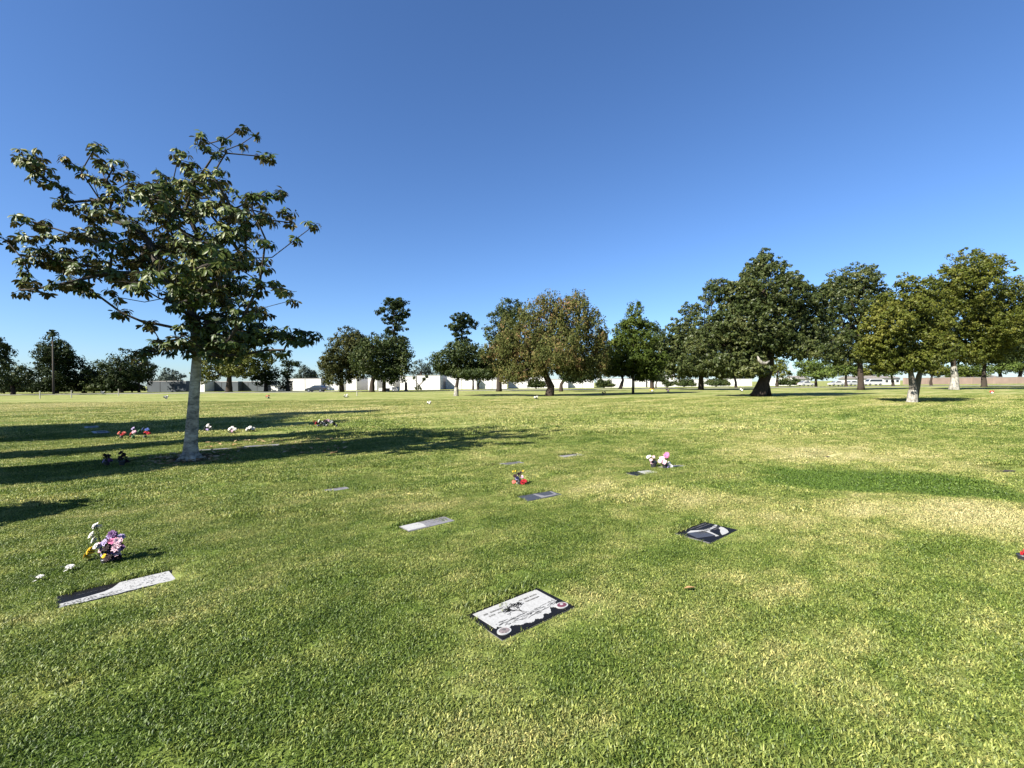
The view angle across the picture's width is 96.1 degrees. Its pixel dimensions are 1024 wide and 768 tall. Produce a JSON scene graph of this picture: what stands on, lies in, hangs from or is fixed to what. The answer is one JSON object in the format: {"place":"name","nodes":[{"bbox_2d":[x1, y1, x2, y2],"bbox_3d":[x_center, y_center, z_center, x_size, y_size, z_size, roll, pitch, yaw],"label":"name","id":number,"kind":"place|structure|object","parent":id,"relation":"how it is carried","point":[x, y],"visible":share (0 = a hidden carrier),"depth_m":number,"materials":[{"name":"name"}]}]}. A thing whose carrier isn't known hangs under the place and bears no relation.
{"place":"outdoors","nodes":[
{"label":"outdoors","id":0,"kind":"place"},
{"bbox_2d":[101,437,347,466],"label":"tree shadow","id":1,"kind":"object","parent":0,"point":[171,460],"visible":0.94,"depth_m":10.20,"materials":[{"name":"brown plant"}]},
{"bbox_2d":[21,385,989,394],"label":"road","id":2,"kind":"structure","parent":0,"point":[453,390],"depth_m":108.38,"materials":[{"name":"grey asphalt"}]},
{"bbox_2d":[305,385,326,391],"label":"parked car","id":3,"kind":"object","parent":2,"relation":"on","point":[320,388],"visible":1,"depth_m":103.11,"materials":[{"name":"blue paint"}]},
{"bbox_2d":[0,385,1023,394],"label":"kerb","id":4,"kind":"structure","parent":2,"relation":"on","point":[482,390],"depth_m":105.51,"materials":[{"name":"concrete"}]},
{"bbox_2d":[0,380,1023,767],"bbox_3d":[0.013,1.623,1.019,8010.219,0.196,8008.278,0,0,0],"label":"lawn","id":5,"kind":"structure","parent":0,"point":[822,388],"depth_m":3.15,"materials":[{"name":"green plant"}]},
{"bbox_2d":[0,336,17,387],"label":"pine tree","id":6,"kind":"object","parent":5,"relation":"on","point":[5,352],"visible":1,"depth_m":87.06,"materials":[{"name":"green plant"}]},
{"bbox_2d":[0,359,38,394],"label":"round tree","id":7,"kind":"object","parent":5,"relation":"on","point":[18,382],"visible":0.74,"depth_m":98.22,"materials":[{"name":"green plant"}]},
{"bbox_2d":[45,329,59,393],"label":"palm tree","id":8,"kind":"object","parent":5,"relation":"on","point":[52,333],"visible":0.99,"depth_m":99.87,"materials":[{"name":"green plant"}]},
{"bbox_2d":[15,334,90,393],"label":"tree","id":9,"kind":"object","parent":5,"relation":"on","point":[65,359],"visible":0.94,"depth_m":111.01,"materials":[{"name":"green plant"}]},
{"bbox_2d":[69,366,95,392],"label":"round tree","id":10,"kind":"object","parent":5,"relation":"on","point":[74,389],"visible":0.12,"depth_m":117.29,"materials":[{"name":"green plant"}]},
{"bbox_2d":[75,386,99,392],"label":"shrub","id":11,"kind":"object","parent":5,"relation":"on","point":[80,389],"visible":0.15,"depth_m":116.75,"materials":[{"name":"green plant"}]},
{"bbox_2d":[79,359,113,392],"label":"round tree","id":12,"kind":"object","parent":5,"relation":"on","point":[92,375],"visible":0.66,"depth_m":113.61,"materials":[{"name":"green plant"}]},
{"bbox_2d":[82,522,125,563],"bbox_3d":[-3.831,1.504,4.304,0.447,0.410,0.157,0,0,0],"label":"flower bouquet","id":13,"kind":"object","parent":5,"relation":"on","point":[112,548],"visible":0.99,"depth_m":4.29,"materials":[{"name":"purple plant"}]},
{"bbox_2d":[101,453,112,465],"bbox_3d":[-8.046,1.511,9.151,0.348,0.275,0.168,0,0,42],"label":"flower bouquet","id":14,"kind":"object","parent":5,"relation":"on","point":[105,461],"visible":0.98,"depth_m":9.12,"materials":[{"name":"black plant"}]},
{"bbox_2d":[56,570,174,607],"bbox_3d":[-3.215,1.722,3.778,0.750,0.110,0.310,-1,0,-43],"label":"grave marker","id":15,"kind":"object","parent":5,"relation":"on","point":[104,591],"visible":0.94,"depth_m":3.74,"materials":[{"name":"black stone"}]},
{"bbox_2d":[93,347,142,392],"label":"round tree","id":16,"kind":"object","parent":5,"relation":"on","point":[117,373],"visible":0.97,"depth_m":113.47,"materials":[{"name":"green plant"}]},
{"bbox_2d":[117,450,129,464],"bbox_3d":[-7.706,1.480,9.136,0.220,0.337,0.166,-1,0,-36],"label":"flower bouquet","id":17,"kind":"object","parent":5,"relation":"on","point":[122,457],"visible":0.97,"depth_m":9.10,"materials":[{"name":"black plant"}]},
{"bbox_2d":[128,427,137,438],"bbox_3d":[-11.754,1.530,14.242,0.414,0.406,0.212,0,0,31],"label":"flower bouquet","id":18,"kind":"object","parent":5,"relation":"on","point":[133,432],"visible":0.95,"depth_m":14.23,"materials":[{"name":"white plant"}]},
{"bbox_2d":[126,382,148,391],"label":"shrub","id":19,"kind":"object","parent":5,"relation":"on","point":[143,388],"visible":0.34,"depth_m":121.10,"materials":[{"name":"green plant"}]},
{"bbox_2d":[122,354,160,392],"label":"round tree","id":20,"kind":"object","parent":5,"relation":"on","point":[146,373],"visible":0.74,"depth_m":117.81,"materials":[{"name":"green plant"}]},
{"bbox_2d":[138,428,150,438],"bbox_3d":[-11.382,1.538,14.199,0.442,0.384,0.269,0,0,32],"label":"flower bouquet","id":21,"kind":"object","parent":5,"relation":"on","point":[145,432],"visible":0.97,"depth_m":14.18,"materials":[{"name":"blue plant"}]},
{"bbox_2d":[0,124,323,462],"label":"magnolia tree","id":22,"kind":"object","parent":5,"relation":"on","point":[202,271],"visible":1,"depth_m":9.45,"materials":[{"name":"green plant"}]},
{"bbox_2d":[147,381,189,391],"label":"crypt wall","id":23,"kind":"structure","parent":5,"relation":"on","point":[169,386],"depth_m":126.00,"materials":[{"name":"concrete"}]},
{"bbox_2d":[153,367,186,380],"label":"distant tree","id":24,"kind":"object","parent":5,"relation":"on","point":[165,376],"visible":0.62,"depth_m":189.03,"materials":[{"name":"green plant"}]},
{"bbox_2d":[200,381,217,391],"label":"crypt wall","id":25,"kind":"structure","parent":5,"relation":"on","point":[207,387],"depth_m":123.21,"materials":[{"name":"white paint"}]},
{"bbox_2d":[214,381,249,391],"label":"crypt wall","id":26,"kind":"structure","parent":5,"relation":"on","point":[221,385],"depth_m":126.00,"materials":[{"name":"concrete"}]},
{"bbox_2d":[189,348,276,391],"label":"spreading tree","id":27,"kind":"object","parent":5,"relation":"on","point":[249,365],"visible":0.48,"depth_m":111.77,"materials":[{"name":"green plant"}]},
{"bbox_2d":[242,381,276,390],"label":"crypt wall","id":28,"kind":"structure","parent":5,"relation":"on","point":[248,386],"depth_m":128.00,"materials":[{"name":"concrete"}]},
{"bbox_2d":[250,366,285,390],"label":"round tree","id":29,"kind":"object","parent":5,"relation":"on","point":[265,376],"visible":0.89,"depth_m":119.34,"materials":[{"name":"green plant"}]},
{"bbox_2d":[271,385,285,390],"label":"crypt wall","id":30,"kind":"structure","parent":5,"relation":"on","point":[273,387],"depth_m":126.00,"materials":[{"name":"white paint"}]},
{"bbox_2d":[274,358,301,390],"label":"narrow tree","id":31,"kind":"object","parent":5,"relation":"on","point":[289,371],"visible":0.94,"depth_m":121.96,"materials":[{"name":"green plant"}]},
{"bbox_2d":[292,364,318,377],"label":"distant tree","id":32,"kind":"object","parent":5,"relation":"on","point":[309,373],"visible":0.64,"depth_m":228.24,"materials":[{"name":"green plant"}]},
{"bbox_2d":[289,378,325,390],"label":"crypt wall","id":33,"kind":"structure","parent":5,"relation":"on","point":[300,384],"depth_m":130.00,"materials":[{"name":"white paint"}]},
{"bbox_2d":[313,419,337,426],"bbox_3d":[-7.207,1.513,17.776,1.021,0.351,0.519,0,0,0],"label":"flower bouquet","id":34,"kind":"object","parent":5,"relation":"on","point":[325,421],"visible":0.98,"depth_m":17.75,"materials":[{"name":"white plant"}]},
{"bbox_2d":[326,383,345,389],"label":"crypt wall","id":35,"kind":"structure","parent":5,"relation":"on","point":[333,387],"depth_m":130.00,"materials":[{"name":"white paint"}]},
{"bbox_2d":[325,487,348,490],"bbox_3d":[-2.725,1.686,7.164,0.340,0.110,0.170,-1,0,-36],"label":"grave marker","id":36,"kind":"object","parent":5,"relation":"on","point":[340,488],"visible":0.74,"depth_m":7.19,"materials":[{"name":"grey stone"}]},
{"bbox_2d":[315,325,368,391],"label":"spreading tree","id":37,"kind":"object","parent":5,"relation":"on","point":[338,365],"visible":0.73,"depth_m":98.53,"materials":[{"name":"green plant"}]},
{"bbox_2d":[346,378,367,389],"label":"crypt wall","id":38,"kind":"structure","parent":5,"relation":"on","point":[361,384],"depth_m":129.65,"materials":[{"name":"white paint"}]},
{"bbox_2d":[368,378,381,389],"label":"crypt wall","id":39,"kind":"structure","parent":5,"relation":"on","point":[378,384],"depth_m":128.00,"materials":[{"name":"white paint"}]},
{"bbox_2d":[344,331,415,391],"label":"spreading tree","id":40,"kind":"object","parent":5,"relation":"on","point":[392,368],"visible":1,"depth_m":95.03,"materials":[{"name":"green plant"}]},
{"bbox_2d":[374,297,410,354],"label":"tall pine","id":41,"kind":"object","parent":5,"relation":"on","point":[398,304],"visible":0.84,"depth_m":133.84,"materials":[{"name":"green plant"}]},
{"bbox_2d":[386,378,399,389],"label":"crypt wall","id":42,"kind":"structure","parent":5,"relation":"on","point":[397,384],"depth_m":128.26,"materials":[{"name":"white paint"}]},
{"bbox_2d":[400,376,416,389],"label":"crypt wall","id":43,"kind":"structure","parent":5,"relation":"on","point":[411,383],"depth_m":128.00,"materials":[{"name":"white paint"}]},
{"bbox_2d":[412,375,428,389],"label":"sapling","id":44,"kind":"object","parent":5,"relation":"on","point":[418,386],"visible":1,"depth_m":119.93,"materials":[{"name":"green plant"}]},
{"bbox_2d":[410,358,432,375],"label":"distant tree","id":45,"kind":"object","parent":5,"relation":"on","point":[426,370],"visible":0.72,"depth_m":200.09,"materials":[{"name":"green plant"}]},
{"bbox_2d":[399,517,454,531],"bbox_3d":[-0.979,1.666,5.334,0.600,0.110,0.240,-1,0,-40],"label":"grave marker","id":46,"kind":"object","parent":5,"relation":"on","point":[420,525],"visible":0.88,"depth_m":5.29,"materials":[{"name":"grey stone"}]},
{"bbox_2d":[417,375,447,389],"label":"crypt wall","id":47,"kind":"structure","parent":5,"relation":"on","point":[435,382],"depth_m":128.00,"materials":[{"name":"white paint"}]},
{"bbox_2d":[444,312,478,345],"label":"tall pine","id":48,"kind":"object","parent":5,"relation":"on","point":[462,322],"visible":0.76,"depth_m":137.21,"materials":[{"name":"green plant"}]},
{"bbox_2d":[447,377,476,388],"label":"crypt wall","id":49,"kind":"structure","parent":5,"relation":"on","point":[463,383],"depth_m":134.00,"materials":[{"name":"white paint"}]},
{"bbox_2d":[427,338,501,395],"bbox_3d":[-5.742,-2.192,60.480,9.302,7.749,11.982,-1,0,-40],"label":"whitewashed tree","id":50,"kind":"object","parent":5,"relation":"on","point":[466,354],"visible":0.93,"depth_m":58.85,"materials":[{"name":"green plant"}]},
{"bbox_2d":[476,375,496,389],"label":"slender tree","id":51,"kind":"object","parent":5,"relation":"on","point":[487,379],"visible":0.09,"depth_m":115.13,"materials":[{"name":"green plant"}]},
{"bbox_2d":[477,378,506,388],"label":"crypt wall","id":52,"kind":"structure","parent":5,"relation":"on","point":[490,384],"depth_m":136.00,"materials":[{"name":"white paint"}]},
{"bbox_2d":[481,297,528,391],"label":"spreading tree","id":53,"kind":"object","parent":5,"relation":"on","point":[501,309],"visible":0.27,"depth_m":89.94,"materials":[{"name":"green plant"}]},
{"bbox_2d":[512,470,526,484],"bbox_3d":[0.120,1.535,7.503,0.254,0.270,0.182,0,0,0],"label":"flower bouquet","id":54,"kind":"object","parent":5,"relation":"on","point":[518,480],"visible":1,"depth_m":7.48,"materials":[{"name":"red plant"}]},
{"bbox_2d":[467,588,574,640],"bbox_3d":[0.067,1.628,3.210,0.660,0.114,0.400,-1,0,-39],"label":"grave marker","id":55,"kind":"object","parent":5,"relation":"on","point":[532,608],"visible":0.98,"depth_m":3.17,"materials":[{"name":"white stone"}]},
{"bbox_2d":[508,377,546,388],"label":"crypt wall","id":56,"kind":"structure","parent":5,"relation":"on","point":[511,385],"depth_m":140.00,"materials":[{"name":"white paint"}]},
{"bbox_2d":[527,378,546,388],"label":"shrub","id":57,"kind":"object","parent":5,"relation":"on","point":[535,385],"visible":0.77,"depth_m":125.85,"materials":[{"name":"green plant"}]},
{"bbox_2d":[517,491,561,500],"bbox_3d":[0.410,1.683,6.735,0.620,0.110,0.300,-1,0,-32],"label":"grave marker","id":58,"kind":"object","parent":5,"relation":"on","point":[536,496],"visible":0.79,"depth_m":6.72,"materials":[{"name":"grey stone"}]},
{"bbox_2d":[477,288,610,395],"bbox_3d":[4.620,-5.137,56.792,14.692,13.716,11.697,-1,0,-36],"label":"pepper tree","id":59,"kind":"object","parent":5,"relation":"on","point":[534,353],"visible":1,"depth_m":55.85,"materials":[{"name":"green plant"}]},
{"bbox_2d":[551,379,567,387],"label":"crypt wall","id":60,"kind":"structure","parent":5,"relation":"on","point":[556,382],"depth_m":140.00,"materials":[{"name":"white paint"}]},
{"bbox_2d":[549,350,597,391],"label":"spreading tree","id":61,"kind":"object","parent":5,"relation":"on","point":[582,380],"visible":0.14,"depth_m":83.26,"materials":[{"name":"green plant"}]},
{"bbox_2d":[568,382,582,387],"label":"crypt wall","id":62,"kind":"structure","parent":5,"relation":"on","point":[575,385],"depth_m":142.00,"materials":[{"name":"white paint"}]},
{"bbox_2d":[582,380,593,387],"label":"crypt wall","id":63,"kind":"structure","parent":5,"relation":"on","point":[589,385],"depth_m":142.00,"materials":[{"name":"white paint"}]},
{"bbox_2d":[595,379,616,387],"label":"shrub","id":64,"kind":"object","parent":5,"relation":"on","point":[603,383],"visible":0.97,"depth_m":127.18,"materials":[{"name":"green plant"}]},
{"bbox_2d":[593,329,623,388],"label":"spreading tree","id":65,"kind":"object","parent":5,"relation":"on","point":[621,384],"visible":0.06,"depth_m":110.98,"materials":[{"name":"green plant"}]},
{"bbox_2d":[598,378,645,387],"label":"crypt wall","id":66,"kind":"structure","parent":5,"relation":"on","point":[627,382],"depth_m":146.00,"materials":[{"name":"white paint"}]},
{"bbox_2d":[601,300,670,393],"bbox_3d":[16.169,-5.168,64.386,8.828,13.284,10.516,-1,0,-43],"label":"conifer","id":67,"kind":"object","parent":5,"relation":"on","point":[637,356],"visible":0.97,"depth_m":62.98,"materials":[{"name":"green plant"}]},
{"bbox_2d":[627,470,656,475],"bbox_3d":[2.332,1.627,8.186,0.540,0.109,0.280,-1,0,-25],"label":"grave marker","id":68,"kind":"object","parent":5,"relation":"on","point":[635,473],"visible":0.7,"depth_m":8.17,"materials":[{"name":"black stone"}]},
{"bbox_2d":[647,455,656,466],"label":"flower bouquet","id":69,"kind":"object","parent":5,"relation":"on","point":[653,462],"visible":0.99,"depth_m":8.74,"materials":[{"name":"white plant"}]},
{"bbox_2d":[646,380,663,386],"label":"crypt wall","id":70,"kind":"structure","parent":5,"relation":"on","point":[659,383],"depth_m":146.00,"materials":[{"name":"white paint"}]},
{"bbox_2d":[648,320,673,388],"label":"conifer","id":71,"kind":"object","parent":5,"relation":"on","point":[659,375],"visible":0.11,"depth_m":103.59,"materials":[{"name":"green plant"}]},
{"bbox_2d":[658,452,672,467],"bbox_3d":[2.865,1.438,8.600,0.305,0.342,0.197,0,0,0],"label":"flower bouquet","id":72,"kind":"object","parent":5,"relation":"on","point":[663,461],"visible":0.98,"depth_m":8.56,"materials":[{"name":"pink plant"}]},
{"bbox_2d":[661,379,673,387],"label":"round shrub","id":73,"kind":"object","parent":5,"relation":"on","point":[667,383],"visible":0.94,"depth_m":121.56,"materials":[{"name":"green plant"}]},
{"bbox_2d":[673,378,696,386],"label":"shrub","id":74,"kind":"object","parent":5,"relation":"on","point":[684,382],"visible":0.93,"depth_m":137.31,"materials":[{"name":"green plant"}]},
{"bbox_2d":[651,278,734,389],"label":"leathery tree","id":75,"kind":"object","parent":5,"relation":"on","point":[675,350],"visible":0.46,"depth_m":87.99,"materials":[{"name":"green plant"}]},
{"bbox_2d":[675,522,736,543],"bbox_3d":[2.069,1.613,4.880,0.600,0.110,0.380,-1,0,-39],"label":"grave marker","id":76,"kind":"object","parent":5,"relation":"on","point":[707,532],"visible":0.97,"depth_m":4.84,"materials":[{"name":"black stone"}]},
{"bbox_2d":[675,379,751,386],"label":"crypt wall","id":77,"kind":"structure","parent":5,"relation":"on","point":[744,382],"depth_m":156.00,"materials":[{"name":"white paint"}]},
{"bbox_2d":[704,377,731,386],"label":"shrub","id":78,"kind":"object","parent":5,"relation":"on","point":[715,382],"visible":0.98,"depth_m":138.67,"materials":[{"name":"green plant"}]},
{"bbox_2d":[681,247,845,396],"bbox_3d":[26.706,-6.402,48.975,16.788,16.238,10.642,0,0,0],"label":"leathery tree","id":79,"kind":"object","parent":5,"relation":"on","point":[763,343],"visible":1,"depth_m":47.49,"materials":[{"name":"green plant"}]},
{"bbox_2d":[772,357,792,386],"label":"tree","id":80,"kind":"object","parent":5,"relation":"on","point":[779,368],"visible":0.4,"depth_m":129.62,"materials":[{"name":"green plant"}]},
{"bbox_2d":[770,378,795,385],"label":"crypt wall","id":81,"kind":"structure","parent":5,"relation":"on","point":[772,381],"depth_m":160.00,"materials":[{"name":"white paint"}]},
{"bbox_2d":[778,377,800,385],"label":"shrub","id":82,"kind":"object","parent":5,"relation":"on","point":[790,382],"visible":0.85,"depth_m":142.54,"materials":[{"name":"green plant"}]},
{"bbox_2d":[786,376,810,381],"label":"house","id":83,"kind":"structure","parent":5,"relation":"on","point":[802,379],"depth_m":176.24,"materials":[{"name":"white paint"}]},
{"bbox_2d":[797,381,813,385],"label":"parked car","id":84,"kind":"object","parent":5,"relation":"on","point":[804,383],"visible":0.86,"depth_m":137.16,"materials":[{"name":"white paint"}]},
{"bbox_2d":[792,358,839,386],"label":"tree","id":85,"kind":"object","parent":5,"relation":"on","point":[819,370],"visible":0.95,"depth_m":117.12,"materials":[{"name":"green plant"}]},
{"bbox_2d":[827,381,843,385],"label":"parked car","id":86,"kind":"object","parent":5,"relation":"on","point":[837,383],"visible":0.98,"depth_m":139.15,"materials":[{"name":"white paint"}]},
{"bbox_2d":[832,361,856,385],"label":"tree","id":87,"kind":"object","parent":5,"relation":"on","point":[846,370],"visible":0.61,"depth_m":123.76,"materials":[{"name":"green plant"}]},
{"bbox_2d":[807,261,895,389],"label":"leathery tree","id":88,"kind":"object","parent":5,"relation":"on","point":[858,286],"visible":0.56,"depth_m":76.04,"materials":[{"name":"green plant"}]},
{"bbox_2d":[837,376,870,384],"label":"house","id":89,"kind":"structure","parent":5,"relation":"on","point":[849,378],"depth_m":180.89,"materials":[{"name":"white paint"}]},
{"bbox_2d":[851,364,876,375],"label":"distant tree","id":90,"kind":"object","parent":5,"relation":"on","point":[866,371],"visible":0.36,"depth_m":183.14,"materials":[{"name":"green plant"}]},
{"bbox_2d":[864,379,883,385],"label":"parked car","id":91,"kind":"object","parent":5,"relation":"on","point":[874,381],"visible":0.98,"depth_m":141.09,"materials":[{"name":"white paint"}]},
{"bbox_2d":[868,376,899,384],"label":"house","id":92,"kind":"structure","parent":5,"relation":"on","point":[887,380],"depth_m":172.00,"materials":[{"name":"white paint"}]},
{"bbox_2d":[871,371,902,385],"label":"tree","id":93,"kind":"object","parent":5,"relation":"on","point":[886,374],"visible":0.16,"depth_m":127.67,"materials":[{"name":"green plant"}]},
{"bbox_2d":[849,271,962,401],"bbox_3d":[28.515,-3.294,33.794,7.496,9.535,6.870,0,0,0],"label":"olive tree","id":94,"kind":"object","parent":5,"relation":"on","point":[895,322],"visible":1,"depth_m":32.59,"materials":[{"name":"green plant"}]},
{"bbox_2d":[915,363,950,385],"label":"tree","id":95,"kind":"object","parent":5,"relation":"on","point":[939,372],"visible":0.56,"depth_m":128.97,"materials":[{"name":"green plant"}]},
{"bbox_2d":[903,377,1023,384],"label":"boundary wall","id":96,"kind":"structure","parent":5,"relation":"on","point":[990,380],"depth_m":168.00,"materials":[{"name":"beige concrete"}]},
{"bbox_2d":[944,364,986,376],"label":"distant tree","id":97,"kind":"object","parent":5,"relation":"on","point":[964,370],"visible":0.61,"depth_m":183.68,"materials":[{"name":"green plant"}]},
{"bbox_2d":[911,247,1023,389],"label":"spreading tree","id":98,"kind":"object","parent":5,"relation":"on","point":[984,332],"visible":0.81,"depth_m":70.96,"materials":[{"name":"green plant"}]},
{"bbox_2d":[956,348,1022,386],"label":"spreading tree","id":99,"kind":"object","parent":5,"relation":"on","point":[984,378],"visible":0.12,"depth_m":97.23,"materials":[{"name":"green plant"}]},
{"bbox_2d":[978,358,1023,376],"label":"hedge tree","id":100,"kind":"object","parent":5,"relation":"on","point":[1011,367],"visible":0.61,"depth_m":172.37,"materials":[{"name":"green plant"}]},
{"bbox_2d":[1002,315,1023,361],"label":"spreading tree","id":101,"kind":"object","parent":5,"relation":"on","point":[1009,358],"visible":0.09,"depth_m":85.68,"materials":[{"name":"green plant"}]},
{"bbox_2d":[1008,357,1023,376],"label":"hedge tree","id":102,"kind":"object","parent":5,"relation":"on","point":[1020,371],"visible":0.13,"depth_m":177.51,"materials":[{"name":"green plant"}]},
{"bbox_2d":[1016,549,1023,561],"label":"flower bouquet","id":103,"kind":"object","parent":5,"relation":"on","point":[1020,555],"visible":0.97,"depth_m":3.93,"materials":[{"name":"red plant"}]},
{"bbox_2d":[0,0,1023,385],"label":"sky","id":104,"kind":"structure","parent":0,"point":[449,157],"materials":[{"name":"blue"}]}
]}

